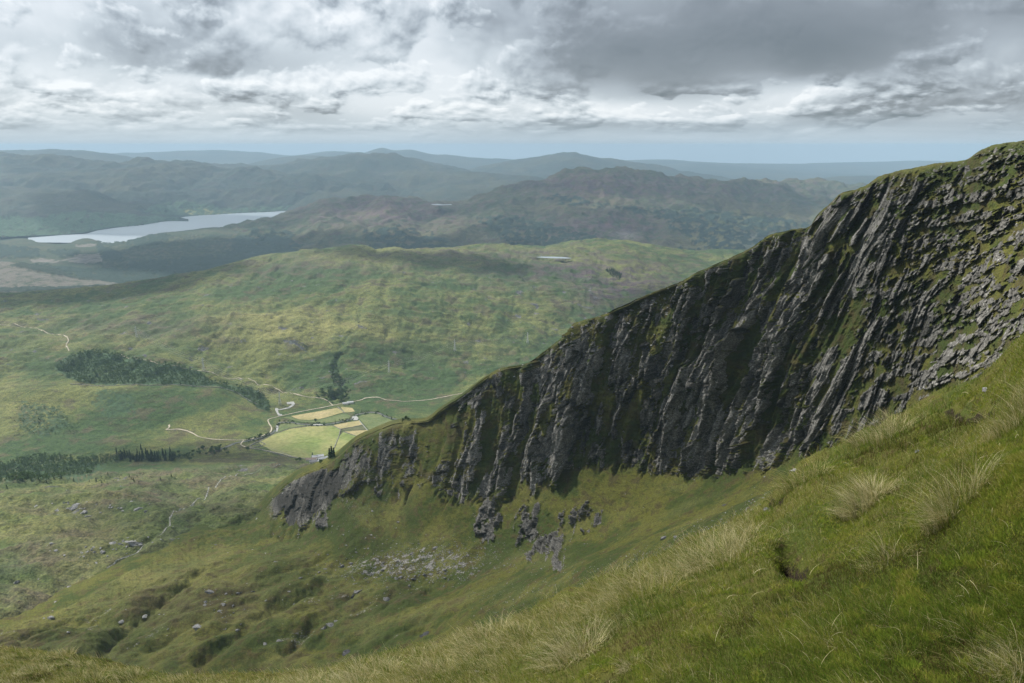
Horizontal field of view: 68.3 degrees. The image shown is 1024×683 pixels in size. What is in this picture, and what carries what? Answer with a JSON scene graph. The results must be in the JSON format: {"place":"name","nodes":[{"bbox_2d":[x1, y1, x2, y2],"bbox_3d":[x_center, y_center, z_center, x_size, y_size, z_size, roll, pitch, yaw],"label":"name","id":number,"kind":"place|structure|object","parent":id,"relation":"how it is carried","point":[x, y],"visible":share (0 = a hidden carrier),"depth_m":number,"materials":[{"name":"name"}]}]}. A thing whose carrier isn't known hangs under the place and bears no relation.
{"place":"outdoors","nodes":[
{"label":"outdoors","id":0,"kind":"place"},
{"bbox_2d":[0,261,117,291],"bbox_3d":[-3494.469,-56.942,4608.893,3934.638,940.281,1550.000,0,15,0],"label":"felled hill","id":1,"kind":"structure","parent":0,"point":[19,276],"depth_m":4135.77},
{"bbox_2d":[0,149,132,162],"bbox_3d":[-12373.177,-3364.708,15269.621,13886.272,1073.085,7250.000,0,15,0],"label":"hill","id":2,"kind":"structure","parent":0,"point":[91,155],"depth_m":14400.01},
{"bbox_2d":[0,186,187,236],"bbox_3d":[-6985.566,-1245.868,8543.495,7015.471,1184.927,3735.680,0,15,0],"label":"hillside","id":3,"kind":"structure","parent":0,"point":[32,212],"depth_m":7610.20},
{"bbox_2d":[0,227,295,282],"bbox_3d":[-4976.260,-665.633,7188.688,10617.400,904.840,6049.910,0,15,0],"label":"lowland","id":4,"kind":"structure","parent":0,"point":[157,255],"depth_m":5595.10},
{"bbox_2d":[28,211,284,242],"bbox_3d":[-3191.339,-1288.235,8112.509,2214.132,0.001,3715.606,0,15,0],"label":"loch","id":5,"kind":"structure","parent":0,"point":[119,234],"depth_m":7538.02,"materials":[{"name":"grey liquid"}]},
{"bbox_2d":[0,152,400,217],"bbox_3d":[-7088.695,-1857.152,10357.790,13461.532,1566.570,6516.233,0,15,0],"label":"hillside","id":6,"kind":"structure","parent":0,"point":[172,188],"depth_m":9690.97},
{"bbox_2d":[121,354,332,404],"bbox_3d":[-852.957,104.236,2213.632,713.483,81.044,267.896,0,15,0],"label":"road","id":7,"kind":"structure","parent":0,"point":[252,380],"depth_m":2229.69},
{"bbox_2d":[110,150,363,163],"bbox_3d":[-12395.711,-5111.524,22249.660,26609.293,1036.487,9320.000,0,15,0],"label":"hill","id":8,"kind":"structure","parent":0,"point":[222,156],"depth_m":21475.56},
{"bbox_2d":[248,155,320,165],"bbox_3d":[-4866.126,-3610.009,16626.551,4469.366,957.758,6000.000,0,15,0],"label":"hill","id":9,"kind":"structure","parent":0,"point":[282,160],"depth_m":16011.94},
{"bbox_2d":[275,423,307,432],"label":"field","id":10,"kind":"structure","parent":0,"point":[284,426],"depth_m":1937.96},
{"bbox_2d":[259,426,339,457],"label":"field","id":11,"kind":"structure","parent":0,"point":[304,442],"depth_m":1841.70,"materials":[{"name":"plant"}]},
{"bbox_2d":[216,412,395,450],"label":"river","id":12,"kind":"structure","parent":0,"point":[305,424],"depth_m":1955.37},
{"bbox_2d":[167,393,461,439],"bbox_3d":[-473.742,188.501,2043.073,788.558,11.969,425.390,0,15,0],"label":"road","id":13,"kind":"structure","parent":0,"point":[296,412],"depth_m":2006.76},
{"bbox_2d":[283,413,349,422],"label":"field","id":14,"kind":"structure","parent":0,"point":[344,416],"depth_m":1993.67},
{"bbox_2d":[292,408,342,419],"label":"field","id":15,"kind":"structure","parent":0,"point":[320,414],"depth_m":2027.62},
{"bbox_2d":[334,432,354,451],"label":"field","id":16,"kind":"structure","parent":0,"point":[344,439],"depth_m":1848.69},
{"bbox_2d":[334,421,361,428],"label":"field","id":17,"kind":"structure","parent":0,"point":[349,424],"depth_m":1956.47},
{"bbox_2d":[342,425,365,430],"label":"field","id":18,"kind":"structure","parent":0,"point":[361,427],"depth_m":1927.43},
{"bbox_2d":[345,430,366,435],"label":"field","id":19,"kind":"structure","parent":0,"point":[358,432],"depth_m":1900.23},
{"bbox_2d":[208,152,506,214],"bbox_3d":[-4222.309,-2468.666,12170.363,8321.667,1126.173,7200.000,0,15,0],"label":"hill","id":20,"kind":"structure","parent":0,"point":[408,174],"depth_m":11351.67,"materials":[{"name":"plant"}]},
{"bbox_2d":[0,238,745,618],"bbox_3d":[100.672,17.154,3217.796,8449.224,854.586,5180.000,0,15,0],"label":"valley","id":21,"kind":"structure","parent":0,"point":[502,294],"depth_m":2376.94,"materials":[{"name":"plant"}]},
{"bbox_2d":[0,452,124,480],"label":"river woodland","id":22,"kind":"object","parent":21,"relation":"on","point":[24,473],"visible":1,"depth_m":1662.05,"materials":[{"name":"plant"}]},
{"bbox_2d":[15,391,266,434],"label":"scrub","id":23,"kind":"object","parent":21,"relation":"on","point":[65,417],"visible":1,"depth_m":1915.87,"materials":[{"name":"plant"}]},
{"bbox_2d":[55,348,270,410],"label":"birch woodland","id":24,"kind":"object","parent":21,"relation":"on","point":[121,364],"visible":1,"depth_m":2171.52,"materials":[{"name":"green plant"}]},
{"bbox_2d":[70,383,258,404],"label":"stone wall","id":25,"kind":"structure","parent":21,"relation":"on","point":[162,385],"depth_m":2079.15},
{"bbox_2d":[106,464,279,568],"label":"burn","id":26,"kind":"object","parent":21,"relation":"on","point":[192,504],"visible":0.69,"depth_m":938.28,"materials":[{"name":"liquid"}]},
{"bbox_2d":[275,401,294,415],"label":"gravel pad","id":27,"kind":"object","parent":21,"relation":"on","point":[277,409],"visible":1,"depth_m":2064.35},
{"bbox_2d":[208,256,675,376],"bbox_3d":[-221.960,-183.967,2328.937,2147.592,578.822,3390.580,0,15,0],"label":"hill stones","id":28,"kind":"object","parent":21,"relation":"on","point":[571,332],"visible":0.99,"depth_m":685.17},
{"bbox_2d":[606,267,621,278],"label":"hill plantation","id":29,"kind":"object","parent":21,"relation":"on","point":[612,270],"visible":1,"depth_m":3498.97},
{"bbox_2d":[358,413,391,429],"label":"field","id":30,"kind":"structure","parent":0,"point":[369,421],"depth_m":1988.05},
{"bbox_2d":[0,221,754,249],"bbox_3d":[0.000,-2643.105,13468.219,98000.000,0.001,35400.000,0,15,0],"label":"ground","id":31,"kind":"structure","parent":0,"point":[747,247],"depth_m":7101.48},
{"bbox_2d":[365,148,514,169],"bbox_3d":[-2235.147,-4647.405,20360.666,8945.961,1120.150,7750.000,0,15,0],"label":"hill","id":32,"kind":"structure","parent":0,"point":[467,163],"depth_m":19274.32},
{"bbox_2d":[399,171,545,201],"bbox_3d":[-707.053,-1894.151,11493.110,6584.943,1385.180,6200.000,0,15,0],"label":"hill","id":33,"kind":"structure","parent":0,"point":[476,182],"depth_m":10251.89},
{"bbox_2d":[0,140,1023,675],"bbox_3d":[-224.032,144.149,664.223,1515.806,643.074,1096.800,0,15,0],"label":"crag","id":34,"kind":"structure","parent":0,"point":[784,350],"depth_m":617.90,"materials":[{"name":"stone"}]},
{"bbox_2d":[276,536,584,594],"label":"scree","id":35,"kind":"structure","parent":34,"relation":"on","point":[428,563],"depth_m":705.75,"materials":[{"name":"grey stone"}]},
{"bbox_2d":[222,488,681,623],"bbox_3d":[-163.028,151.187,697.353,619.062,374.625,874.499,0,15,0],"label":"scattered stones","id":36,"kind":"object","parent":34,"relation":"on","point":[427,548],"visible":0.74,"depth_m":667.21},
{"bbox_2d":[472,493,765,609],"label":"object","id":37,"kind":"structure","parent":34,"relation":"on","point":[620,556],"depth_m":447.09,"materials":[{"name":"plant"}]},
{"bbox_2d":[0,333,1023,682],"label":"slope","id":38,"kind":"structure","parent":0,"point":[784,559],"depth_m":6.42,"materials":[{"name":"plant"}]},
{"bbox_2d":[5,651,44,661],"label":"grass tussock","id":39,"kind":"object","parent":38,"relation":"on","point":[30,655],"depth_m":21.91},
{"bbox_2d":[7,662,53,680],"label":"grass tussock","id":40,"kind":"object","parent":38,"relation":"on","point":[29,667],"depth_m":19.59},
{"bbox_2d":[46,646,77,658],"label":"grass tussock","id":41,"kind":"object","parent":38,"relation":"on","point":[60,651],"depth_m":22.72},
{"bbox_2d":[53,665,90,678],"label":"grass tussock","id":42,"kind":"object","parent":38,"relation":"on","point":[72,673],"depth_m":19.77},
{"bbox_2d":[57,659,93,667],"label":"grass tussock","id":43,"kind":"object","parent":38,"relation":"on","point":[71,662],"depth_m":21.05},
{"bbox_2d":[62,668,109,681],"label":"grass tussock","id":44,"kind":"object","parent":38,"relation":"on","point":[93,673],"depth_m":19.16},
{"bbox_2d":[104,665,150,680],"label":"grass tussock","id":45,"kind":"object","parent":38,"relation":"on","point":[131,674],"depth_m":19.93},
{"bbox_2d":[280,665,342,680],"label":"grass tussock","id":46,"kind":"object","parent":38,"relation":"on","point":[301,672],"depth_m":15.22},
{"bbox_2d":[303,664,357,682],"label":"grass tussock","id":47,"kind":"object","parent":38,"relation":"on","point":[330,676],"depth_m":12.06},
{"bbox_2d":[305,655,388,682],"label":"grass tussock","id":48,"kind":"object","parent":38,"relation":"on","point":[350,672],"depth_m":11.45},
{"bbox_2d":[328,647,378,676],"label":"grass tussock","id":49,"kind":"object","parent":38,"relation":"on","point":[356,663],"depth_m":13.38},
{"bbox_2d":[327,663,380,682],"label":"grass tussock","id":50,"kind":"object","parent":38,"relation":"on","point":[353,677],"depth_m":10.37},
{"bbox_2d":[327,651,402,682],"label":"grass tussock","id":51,"kind":"object","parent":38,"relation":"on","point":[364,667],"depth_m":11.46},
{"bbox_2d":[330,649,408,681],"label":"grass tussock","id":52,"kind":"object","parent":38,"relation":"on","point":[373,665],"depth_m":11.41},
{"bbox_2d":[337,657,405,682],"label":"grass tussock","id":53,"kind":"object","parent":38,"relation":"on","point":[378,672],"depth_m":10.64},
{"bbox_2d":[361,659,411,676],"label":"grass tussock","id":54,"kind":"object","parent":38,"relation":"on","point":[399,665],"depth_m":11.27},
{"bbox_2d":[375,637,427,665],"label":"grass tussock","id":55,"kind":"object","parent":38,"relation":"on","point":[406,653],"depth_m":13.05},
{"bbox_2d":[371,647,456,682],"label":"grass tussock","id":56,"kind":"object","parent":38,"relation":"on","point":[422,659],"depth_m":9.68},
{"bbox_2d":[405,651,466,670],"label":"grass tussock","id":57,"kind":"object","parent":38,"relation":"on","point":[434,663],"depth_m":9.96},
{"bbox_2d":[400,649,476,680],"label":"grass tussock","id":58,"kind":"object","parent":38,"relation":"on","point":[434,667],"depth_m":9.49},
{"bbox_2d":[434,618,508,663],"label":"grass tussock","id":59,"kind":"object","parent":38,"relation":"on","point":[465,641],"depth_m":10.73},
{"bbox_2d":[445,619,498,657],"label":"grass tussock","id":60,"kind":"object","parent":38,"relation":"on","point":[457,650],"depth_m":10.51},
{"bbox_2d":[440,635,504,671],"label":"grass tussock","id":61,"kind":"object","parent":38,"relation":"on","point":[473,657],"depth_m":9.51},
{"bbox_2d":[444,611,524,656],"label":"grass tussock","id":62,"kind":"object","parent":38,"relation":"on","point":[488,630],"depth_m":10.66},
{"bbox_2d":[454,613,521,657],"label":"grass tussock","id":63,"kind":"object","parent":38,"relation":"on","point":[501,625],"depth_m":10.47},
{"bbox_2d":[450,619,542,669],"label":"grass tussock","id":64,"kind":"object","parent":38,"relation":"on","point":[493,647],"depth_m":9.33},
{"bbox_2d":[456,619,540,666],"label":"grass tussock","id":65,"kind":"object","parent":38,"relation":"on","point":[502,640],"depth_m":9.73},
{"bbox_2d":[0,440,1023,682],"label":"pale grass","id":66,"kind":"structure","parent":38,"relation":"on","point":[1002,651],"depth_m":8.96,"materials":[{"name":"plant"}]},
{"bbox_2d":[482,619,550,651],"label":"grass tussock","id":67,"kind":"object","parent":38,"relation":"on","point":[517,634],"depth_m":9.64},
{"bbox_2d":[491,619,544,650],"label":"grass tussock","id":68,"kind":"object","parent":38,"relation":"on","point":[501,643],"depth_m":9.59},
{"bbox_2d":[504,611,568,646],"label":"grass tussock","id":69,"kind":"object","parent":38,"relation":"on","point":[548,627],"depth_m":9.27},
{"bbox_2d":[521,599,575,632],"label":"grass tussock","id":70,"kind":"object","parent":38,"relation":"on","point":[549,616],"depth_m":10.18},
{"bbox_2d":[98,372,1020,680],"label":"dead stalks","id":71,"kind":"object","parent":38,"relation":"on","point":[834,620],"visible":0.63,"depth_m":3.96,"materials":[{"name":"beige plant"}]},
{"bbox_2d":[517,607,619,674],"bbox_3d":[0.444,2.503,6.199,1.030,0.599,1.066,6,16,22],"label":"grass tussock","id":72,"kind":"object","parent":38,"relation":"on","point":[563,652],"depth_m":6.25,"materials":[{"name":"plant"}]},
{"bbox_2d":[531,586,624,648],"bbox_3d":[0.578,2.751,7.347,1.158,0.925,0.989,0,15,0],"label":"grass tussock","id":73,"kind":"object","parent":38,"relation":"on","point":[572,620],"depth_m":7.38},
{"bbox_2d":[548,577,625,622],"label":"grass tussock","id":74,"kind":"object","parent":38,"relation":"on","point":[574,601],"depth_m":10.27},
{"bbox_2d":[561,561,625,599],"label":"grass tussock","id":75,"kind":"object","parent":38,"relation":"on","point":[581,596],"depth_m":10.68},
{"bbox_2d":[561,568,656,624],"bbox_3d":[1.106,3.061,8.959,1.306,1.034,1.223,-5,15,-19],"label":"grass tussock","id":76,"kind":"object","parent":38,"relation":"on","point":[596,596],"depth_m":9.02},
{"bbox_2d":[579,557,648,598],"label":"grass tussock","id":77,"kind":"object","parent":38,"relation":"on","point":[610,578],"depth_m":10.57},
{"bbox_2d":[584,577,662,612],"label":"grass tussock","id":78,"kind":"object","parent":38,"relation":"on","point":[628,591],"depth_m":7.86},
{"bbox_2d":[588,571,659,600],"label":"grass tussock","id":79,"kind":"object","parent":38,"relation":"on","point":[625,584],"depth_m":8.47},
{"bbox_2d":[603,645,649,668],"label":"grass tussock","id":80,"kind":"object","parent":38,"relation":"on","point":[623,659],"depth_m":5.09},
{"bbox_2d":[613,652,643,674],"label":"grass tussock","id":81,"kind":"object","parent":38,"relation":"on","point":[626,664],"depth_m":4.96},
{"bbox_2d":[594,558,672,594],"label":"grass tussock","id":82,"kind":"object","parent":38,"relation":"on","point":[630,575],"depth_m":8.95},
{"bbox_2d":[588,559,681,602],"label":"grass tussock","id":83,"kind":"object","parent":38,"relation":"on","point":[632,581],"depth_m":8.33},
{"bbox_2d":[626,605,648,623],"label":"grass tussock","id":84,"kind":"object","parent":38,"relation":"on","point":[634,618],"depth_m":6.08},
{"bbox_2d":[575,564,700,615],"bbox_3d":[1.158,2.252,6.861,1.288,0.770,1.246,0,15,0],"label":"grass tussock","id":85,"kind":"object","parent":38,"relation":"on","point":[645,587],"depth_m":6.95,"materials":[{"name":"plant"}]},
{"bbox_2d":[622,648,654,673],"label":"grass tussock","id":86,"kind":"object","parent":38,"relation":"on","point":[636,659],"depth_m":4.94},
{"bbox_2d":[653,596,678,612],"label":"grass tussock","id":87,"kind":"object","parent":38,"relation":"on","point":[664,603],"depth_m":6.21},
{"bbox_2d":[643,651,697,682],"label":"grass tussock","id":88,"kind":"object","parent":38,"relation":"on","point":[670,668],"depth_m":4.28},
{"bbox_2d":[638,540,722,584],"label":"grass tussock","id":89,"kind":"object","parent":38,"relation":"on","point":[677,566],"depth_m":8.21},
{"bbox_2d":[662,596,698,619],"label":"grass tussock","id":90,"kind":"object","parent":38,"relation":"on","point":[676,609],"depth_m":5.80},
{"bbox_2d":[651,524,738,562],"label":"grass tussock","id":91,"kind":"object","parent":38,"relation":"on","point":[692,542],"depth_m":9.38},
{"bbox_2d":[655,529,741,573],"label":"grass tussock","id":92,"kind":"object","parent":38,"relation":"on","point":[689,549],"depth_m":8.86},
{"bbox_2d":[668,537,733,582],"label":"grass tussock","id":93,"kind":"object","parent":38,"relation":"on","point":[698,563],"depth_m":7.92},
{"bbox_2d":[680,624,723,646],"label":"grass tussock","id":94,"kind":"object","parent":38,"relation":"on","point":[698,637],"depth_m":4.74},
{"bbox_2d":[667,533,739,568],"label":"grass tussock","id":95,"kind":"object","parent":38,"relation":"on","point":[699,552],"depth_m":8.28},
{"bbox_2d":[672,538,745,577],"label":"grass tussock","id":96,"kind":"object","parent":38,"relation":"on","point":[702,557],"depth_m":8.06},
{"bbox_2d":[691,626,729,649],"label":"grass tussock","id":97,"kind":"object","parent":38,"relation":"on","point":[717,641],"depth_m":4.55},
{"bbox_2d":[659,517,767,578],"bbox_3d":[2.163,2.161,7.841,1.323,0.980,1.260,0,15,0],"label":"grass tussock","id":98,"kind":"object","parent":38,"relation":"on","point":[723,546],"depth_m":8.03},
{"bbox_2d":[676,532,761,576],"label":"grass tussock","id":99,"kind":"object","parent":38,"relation":"on","point":[720,554],"depth_m":7.83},
{"bbox_2d":[676,521,766,570],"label":"grass tussock","id":100,"kind":"object","parent":38,"relation":"on","point":[700,553],"depth_m":8.01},
{"bbox_2d":[701,612,750,637],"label":"grass tussock","id":101,"kind":"object","parent":38,"relation":"on","point":[725,627],"depth_m":4.88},
{"bbox_2d":[666,516,791,578],"bbox_3d":[2.008,1.992,7.098,1.369,1.003,1.314,0,15,0],"label":"grass tussock","id":102,"kind":"object","parent":38,"relation":"on","point":[750,550],"depth_m":7.01,"materials":[{"name":"plant"}]},
{"bbox_2d":[714,596,753,618],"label":"grass tussock","id":103,"kind":"object","parent":38,"relation":"on","point":[733,609],"depth_m":5.21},
{"bbox_2d":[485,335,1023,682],"bbox_3d":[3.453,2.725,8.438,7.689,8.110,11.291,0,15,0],"label":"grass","id":104,"kind":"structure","parent":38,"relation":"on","point":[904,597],"depth_m":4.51,"materials":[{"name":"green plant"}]},
{"bbox_2d":[755,601,797,621],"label":"grass tussock","id":105,"kind":"object","parent":38,"relation":"on","point":[772,610],"depth_m":4.74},
{"bbox_2d":[754,604,803,625],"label":"grass tussock","id":106,"kind":"object","parent":38,"relation":"on","point":[776,617],"depth_m":4.55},
{"bbox_2d":[751,453,838,504],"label":"grass tussock","id":107,"kind":"object","parent":38,"relation":"on","point":[799,480],"depth_m":9.34,"materials":[{"name":"plant"}]},
{"bbox_2d":[787,619,837,643],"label":"grass tussock","id":108,"kind":"object","parent":38,"relation":"on","point":[813,631],"depth_m":3.97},
{"bbox_2d":[804,548,837,573],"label":"grass tussock","id":109,"kind":"object","parent":38,"relation":"on","point":[817,562],"depth_m":5.59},
{"bbox_2d":[818,469,907,521],"bbox_3d":[3.039,1.326,6.533,0.919,0.564,0.899,0,15,0],"label":"grass tussock","id":110,"kind":"object","parent":38,"relation":"on","point":[852,501],"depth_m":6.58,"materials":[{"name":"plant"}]},
{"bbox_2d":[858,600,899,621],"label":"grass tussock","id":111,"kind":"object","parent":38,"relation":"on","point":[875,612],"depth_m":3.90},
{"bbox_2d":[836,406,922,448],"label":"grass tussock","id":112,"kind":"object","parent":38,"relation":"on","point":[880,429],"depth_m":9.96,"materials":[{"name":"plant"}]},
{"bbox_2d":[840,527,919,572],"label":"grass tussock","id":113,"kind":"object","parent":38,"relation":"on","point":[873,553],"depth_m":4.74,"materials":[{"name":"plant"}]},
{"bbox_2d":[868,624,917,664],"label":"grass tussock","id":114,"kind":"object","parent":38,"relation":"on","point":[891,649],"depth_m":3.24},
{"bbox_2d":[870,608,921,633],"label":"grass tussock","id":115,"kind":"object","parent":38,"relation":"on","point":[886,620],"depth_m":3.69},
{"bbox_2d":[880,534,927,555],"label":"grass tussock","id":116,"kind":"object","parent":38,"relation":"on","point":[903,545],"depth_m":4.65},
{"bbox_2d":[886,444,1013,537],"bbox_3d":[2.714,0.870,4.610,0.923,0.762,0.920,0,15,0],"label":"grass tussock","id":117,"kind":"object","parent":38,"relation":"on","point":[932,512],"depth_m":4.61,"materials":[{"name":"plant"}]},
{"bbox_2d":[920,596,1022,640],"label":"grass tussock","id":118,"kind":"object","parent":38,"relation":"on","point":[967,622],"depth_m":3.20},
{"bbox_2d":[965,364,1023,438],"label":"grass tussock","id":119,"kind":"object","parent":38,"relation":"on","point":[1011,418],"depth_m":5.61,"materials":[{"name":"plant"}]},
{"bbox_2d":[966,638,1023,682],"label":"grass tussock","id":120,"kind":"object","parent":38,"relation":"on","point":[994,671],"depth_m":2.70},
{"bbox_2d":[0,0,1023,163],"label":"sky","id":121,"kind":"structure","parent":0,"point":[717,81],"materials":[{"name":"grey"}]},
{"bbox_2d":[212,166,866,250],"bbox_3d":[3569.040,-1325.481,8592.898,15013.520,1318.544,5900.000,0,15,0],"label":"hill","id":122,"kind":"structure","parent":0,"point":[682,211],"depth_m":7040.08,"materials":[{"name":"plant"}]},
{"bbox_2d":[469,152,731,180],"bbox_3d":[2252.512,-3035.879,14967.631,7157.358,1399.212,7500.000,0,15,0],"label":"hill","id":123,"kind":"structure","parent":0,"point":[545,166],"depth_m":14314.81,"materials":[{"name":"blue"}]},
{"bbox_2d":[662,163,883,181],"bbox_3d":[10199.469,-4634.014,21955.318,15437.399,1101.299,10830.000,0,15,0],"label":"hill","id":124,"kind":"structure","parent":0,"point":[737,172],"depth_m":19654.58,"materials":[{"name":"blue"}]},
{"bbox_2d":[625,159,955,173],"bbox_3d":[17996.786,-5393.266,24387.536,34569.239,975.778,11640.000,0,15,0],"label":"hill","id":125,"kind":"structure","parent":0,"point":[887,167],"depth_m":23019.19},
{"bbox_2d":[823,176,877,184],"bbox_3d":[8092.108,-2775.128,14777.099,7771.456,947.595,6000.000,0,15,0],"label":"hill","id":126,"kind":"structure","parent":0,"point":[849,180],"depth_m":13754.74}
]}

